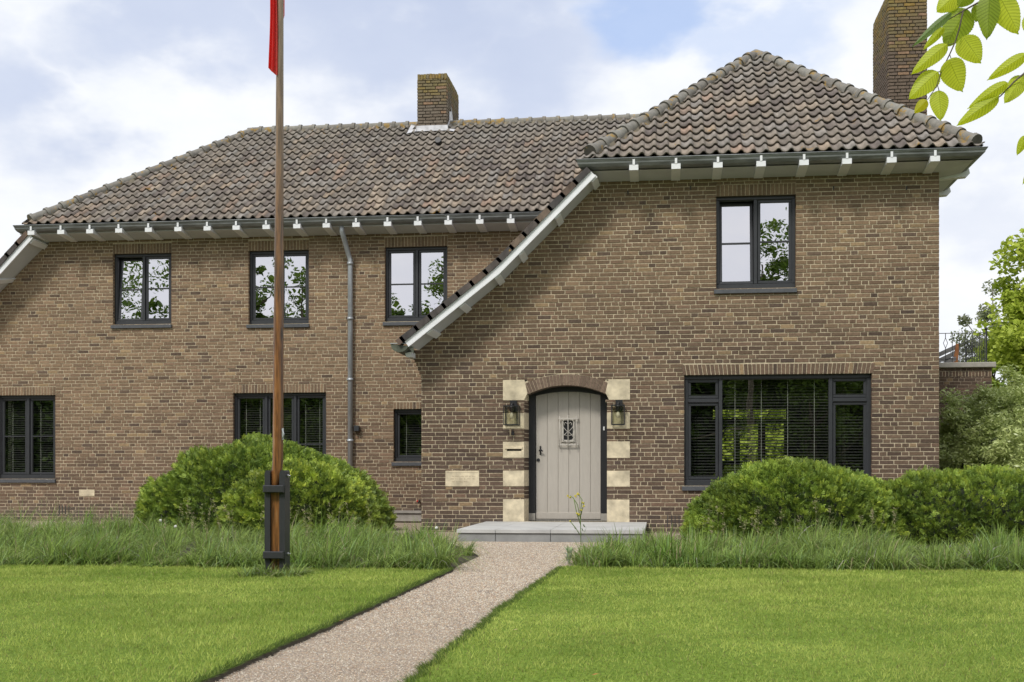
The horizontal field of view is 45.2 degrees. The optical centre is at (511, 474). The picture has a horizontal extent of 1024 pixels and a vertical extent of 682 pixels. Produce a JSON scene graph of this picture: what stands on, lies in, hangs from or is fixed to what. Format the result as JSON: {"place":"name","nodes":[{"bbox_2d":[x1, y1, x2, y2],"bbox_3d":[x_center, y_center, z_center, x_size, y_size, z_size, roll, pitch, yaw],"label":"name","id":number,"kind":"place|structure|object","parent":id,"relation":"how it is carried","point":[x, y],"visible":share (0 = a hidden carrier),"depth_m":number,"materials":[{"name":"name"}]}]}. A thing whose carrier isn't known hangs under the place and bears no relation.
{"place":"outdoors","nodes":[
{"label":"outdoors","id":0,"kind":"place"},
{"bbox_2d":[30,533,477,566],"bbox_3d":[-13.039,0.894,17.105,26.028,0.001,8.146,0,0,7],"label":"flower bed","id":1,"kind":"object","parent":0,"point":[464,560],"visible":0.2,"depth_m":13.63,"materials":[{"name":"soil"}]},
{"bbox_2d":[3,497,372,556],"bbox_3d":[-4.167,0.586,14.858,4.915,0.629,4.753,0,0,-7],"label":"seed stalk","id":2,"kind":"object","parent":1,"relation":"on","point":[305,526],"visible":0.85,"depth_m":14.25,"materials":[{"name":"green plant"}]},
{"bbox_2d":[131,432,397,532],"bbox_3d":[-4.090,0.134,19.868,4.456,1.690,3.329,0,0,7],"label":"yew bush","id":3,"kind":"object","parent":1,"relation":"on","point":[196,478],"visible":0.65,"depth_m":19.19,"materials":[{"name":"green plant"}]},
{"bbox_2d":[209,456,386,533],"bbox_3d":[-3.184,0.342,18.288,2.720,1.254,2.140,0,0,7],"label":"yew bush","id":4,"kind":"object","parent":1,"relation":"on","point":[313,487],"visible":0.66,"depth_m":17.82,"materials":[{"name":"green plant"}]},
{"bbox_2d":[0,563,565,681],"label":"lawn","id":5,"kind":"structure","parent":0,"point":[94,668],"depth_m":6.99,"materials":[{"name":"green plant"}]},
{"bbox_2d":[226,557,315,577],"bbox_3d":[-2.114,0.819,10.835,0.943,0.242,0.889,0,0,-13],"label":"grass tuft","id":6,"kind":"object","parent":5,"relation":"on","point":[292,571],"visible":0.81,"depth_m":10.66,"materials":[{"name":"green plant"}]},
{"bbox_2d":[263,0,290,571],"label":"flagpole","id":7,"kind":"object","parent":5,"relation":"on","point":[276,488],"visible":0.97,"depth_m":10.80,"materials":[{"name":"wood"}]},
{"bbox_2d":[268,0,284,74],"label":"flag","id":8,"kind":"object","parent":7,"relation":"hanging from","point":[272,64],"visible":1,"depth_m":10.81,"materials":[{"name":"red fabric"}]},
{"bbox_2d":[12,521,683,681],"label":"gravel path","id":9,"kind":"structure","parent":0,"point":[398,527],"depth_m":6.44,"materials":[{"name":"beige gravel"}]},
{"bbox_2d":[205,570,453,681],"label":"lawn edge","id":10,"kind":"object","parent":9,"relation":"on","point":[231,670],"visible":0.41,"depth_m":6.62,"materials":[{"name":"soil"}]},
{"bbox_2d":[456,521,646,542],"bbox_3d":[0.671,0.833,17.822,2.514,0.195,2.850,0,0,7],"label":"doorstep","id":11,"kind":"object","parent":9,"relation":"on","point":[494,531],"visible":0.7,"depth_m":16.53,"materials":[{"name":"grey stone"}]},
{"bbox_2d":[562,545,573,562],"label":"weed","id":12,"kind":"object","parent":9,"relation":"on","point":[569,552],"visible":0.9,"depth_m":12.34,"materials":[{"name":"green plant"}]},
{"bbox_2d":[0,0,1023,384],"label":"sky","id":13,"kind":"structure","parent":0,"point":[94,94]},
{"bbox_2d":[403,564,1023,681],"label":"lawn","id":14,"kind":"structure","parent":0,"point":[676,657],"depth_m":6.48,"materials":[{"name":"green plant"}]},
{"bbox_2d":[908,0,1023,184],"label":"hornbeam tree","id":15,"kind":"object","parent":14,"relation":"on","point":[954,25],"visible":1,"depth_m":2.37,"materials":[{"name":"green plant"}]},
{"bbox_2d":[939,344,958,361],"bbox_3d":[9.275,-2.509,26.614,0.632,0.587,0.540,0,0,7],"label":"neighboring house","id":16,"kind":"structure","parent":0,"point":[955,353],"depth_m":26.35,"materials":[{"name":"brown wood"}]},
{"bbox_2d":[967,353,995,372],"bbox_3d":[12.014,-1.142,31.837,1.378,4.187,1.260,0,0,7],"label":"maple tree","id":17,"kind":"object","parent":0,"point":[993,370],"visible":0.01,"depth_m":31.62,"materials":[{"name":"green plant"}]},
{"label":"ground","id":18,"kind":"structure","parent":0,"visible":0},
{"bbox_2d":[0,502,500,572],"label":"long grass","id":19,"kind":"structure","parent":18,"relation":"on","point":[21,537],"depth_m":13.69,"materials":[{"name":"green plant"}]},
{"bbox_2d":[0,0,987,532],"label":"house","id":20,"kind":"structure","parent":18,"relation":"on","point":[754,230],"depth_m":19.91,"materials":[{"name":"brick"}]},
{"bbox_2d":[0,395,55,482],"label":"window","id":21,"kind":"structure","parent":20,"relation":"in","point":[27,423],"depth_m":24.38,"materials":[{"name":"glass"}]},
{"bbox_2d":[111,253,171,328],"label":"window","id":22,"kind":"structure","parent":20,"relation":"in","point":[142,281],"depth_m":23.98,"materials":[{"name":"glass"}]},
{"bbox_2d":[246,250,309,327],"bbox_3d":[-4.465,-3.553,23.609,1.232,1.480,0.205,0,0,7],"label":"window","id":23,"kind":"structure","parent":20,"relation":"in","point":[296,263],"depth_m":23.65,"materials":[{"name":"glass"}]},
{"bbox_2d":[234,384,326,454],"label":"window","id":24,"kind":"structure","parent":20,"relation":"in","point":[304,414],"depth_m":23.77,"materials":[{"name":"glass"}]},
{"bbox_2d":[354,426,359,430],"bbox_3d":[-2.934,-0.875,23.302,0.097,0.104,0.111,0,0,7],"label":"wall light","id":25,"kind":"object","parent":20,"relation":"attached to","point":[356,428],"visible":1,"depth_m":23.25,"materials":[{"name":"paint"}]},
{"bbox_2d":[391,409,420,465],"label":"window","id":26,"kind":"structure","parent":20,"relation":"in","point":[407,427],"depth_m":23.48,"materials":[{"name":"glass"}]},
{"bbox_2d":[383,246,446,325],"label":"window","id":27,"kind":"structure","parent":20,"relation":"in","point":[416,277],"depth_m":23.34,"materials":[{"name":"glass"}]},
{"bbox_2d":[503,400,519,425],"bbox_3d":[-0.005,-0.968,19.212,0.240,0.390,0.233,0,0,7],"label":"wall lantern","id":28,"kind":"object","parent":20,"relation":"attached to","point":[513,406],"depth_m":19.21,"materials":[{"name":"black paint"}]},
{"bbox_2d":[536,392,600,518],"bbox_3d":[0.889,-0.308,19.533,1.034,2.020,0.101,0,0,7],"label":"door","id":29,"kind":"structure","parent":20,"relation":"in","point":[568,424],"depth_m":19.55,"materials":[{"name":"paint"}]},
{"bbox_2d":[611,400,624,424],"bbox_3d":[1.638,-0.964,19.015,0.208,0.390,0.233,0,0,7],"label":"wall lantern","id":30,"kind":"object","parent":20,"relation":"attached to","point":[619,405],"depth_m":18.97,"materials":[{"name":"black paint"}]},
{"bbox_2d":[714,194,796,293],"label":"window","id":31,"kind":"structure","parent":20,"relation":"in","point":[755,235],"depth_m":18.99,"materials":[{"name":"glass"}]},
{"bbox_2d":[682,374,870,490],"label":"window","id":32,"kind":"structure","parent":20,"relation":"in","point":[810,401],"depth_m":19.11,"materials":[{"name":"glass"}]},
{"bbox_2d":[567,493,584,543],"bbox_3d":[0.796,0.587,15.214,0.241,0.740,0.034,0,0,7],"label":"ragwort","id":33,"kind":"object","parent":18,"relation":"on","point":[579,515],"visible":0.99,"depth_m":15.21,"materials":[{"name":"yellow plant"}]},
{"bbox_2d":[713,410,785,465],"bbox_3d":[7.795,-1.056,39.582,12.964,4.367,2.508,0,0,7],"label":"hedge","id":34,"kind":"object","parent":18,"relation":"on","point":[753,435],"visible":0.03,"depth_m":39.26,"materials":[{"name":"green plant"}]},
{"bbox_2d":[549,513,1023,572],"bbox_3d":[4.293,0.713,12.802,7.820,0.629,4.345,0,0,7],"label":"long grass","id":35,"kind":"structure","parent":18,"relation":"on","point":[983,551],"depth_m":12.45,"materials":[{"name":"green plant"}]},
{"bbox_2d":[679,455,914,542],"bbox_3d":[3.869,0.353,16.406,3.272,1.242,2.554,0,0,7],"label":"yew bush","id":36,"kind":"object","parent":35,"relation":"on","point":[792,487],"visible":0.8,"depth_m":15.75,"materials":[{"name":"green plant"}]},
{"bbox_2d":[702,497,897,546],"bbox_3d":[3.378,0.579,14.633,2.252,0.642,3.810,0,0,7],"label":"seed stalk","id":37,"kind":"object","parent":35,"relation":"on","point":[781,522],"visible":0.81,"depth_m":14.05,"materials":[{"name":"green plant"}]},
{"bbox_2d":[876,463,1023,545],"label":"yew bush","id":38,"kind":"object","parent":35,"relation":"on","point":[947,504],"visible":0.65,"depth_m":15.69,"materials":[{"name":"green plant"}]},
{"bbox_2d":[836,327,995,474],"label":"roof terrace","id":39,"kind":"structure","parent":18,"relation":"on","point":[962,375],"depth_m":24.36,"materials":[{"name":"brick"}]},
{"bbox_2d":[949,278,1007,384],"bbox_3d":[13.867,-2.377,35.843,2.513,6.661,2.550,0,0,7],"label":"birch tree","id":40,"kind":"object","parent":18,"relation":"on","point":[983,315],"visible":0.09,"depth_m":35.61,"materials":[{"name":"green plant"}]},
{"bbox_2d":[939,364,1023,472],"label":"laurel bush","id":41,"kind":"object","parent":18,"relation":"on","point":[961,437],"visible":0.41,"depth_m":21.41,"materials":[{"name":"green plant"}]},
{"bbox_2d":[971,411,1023,470],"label":"laurel bush","id":42,"kind":"object","parent":18,"relation":"on","point":[999,448],"visible":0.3,"depth_m":20.13,"materials":[{"name":"green plant"}]},
{"bbox_2d":[973,228,1023,431],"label":"maple tree","id":43,"kind":"object","parent":18,"relation":"on","point":[1005,345],"visible":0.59,"depth_m":28.67,"materials":[{"name":"green plant"}]},
{"bbox_2d":[992,368,1023,439],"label":"shrub","id":44,"kind":"object","parent":18,"relation":"on","point":[1002,384],"visible":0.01,"depth_m":26.12,"materials":[{"name":"green plant"}]}
]}

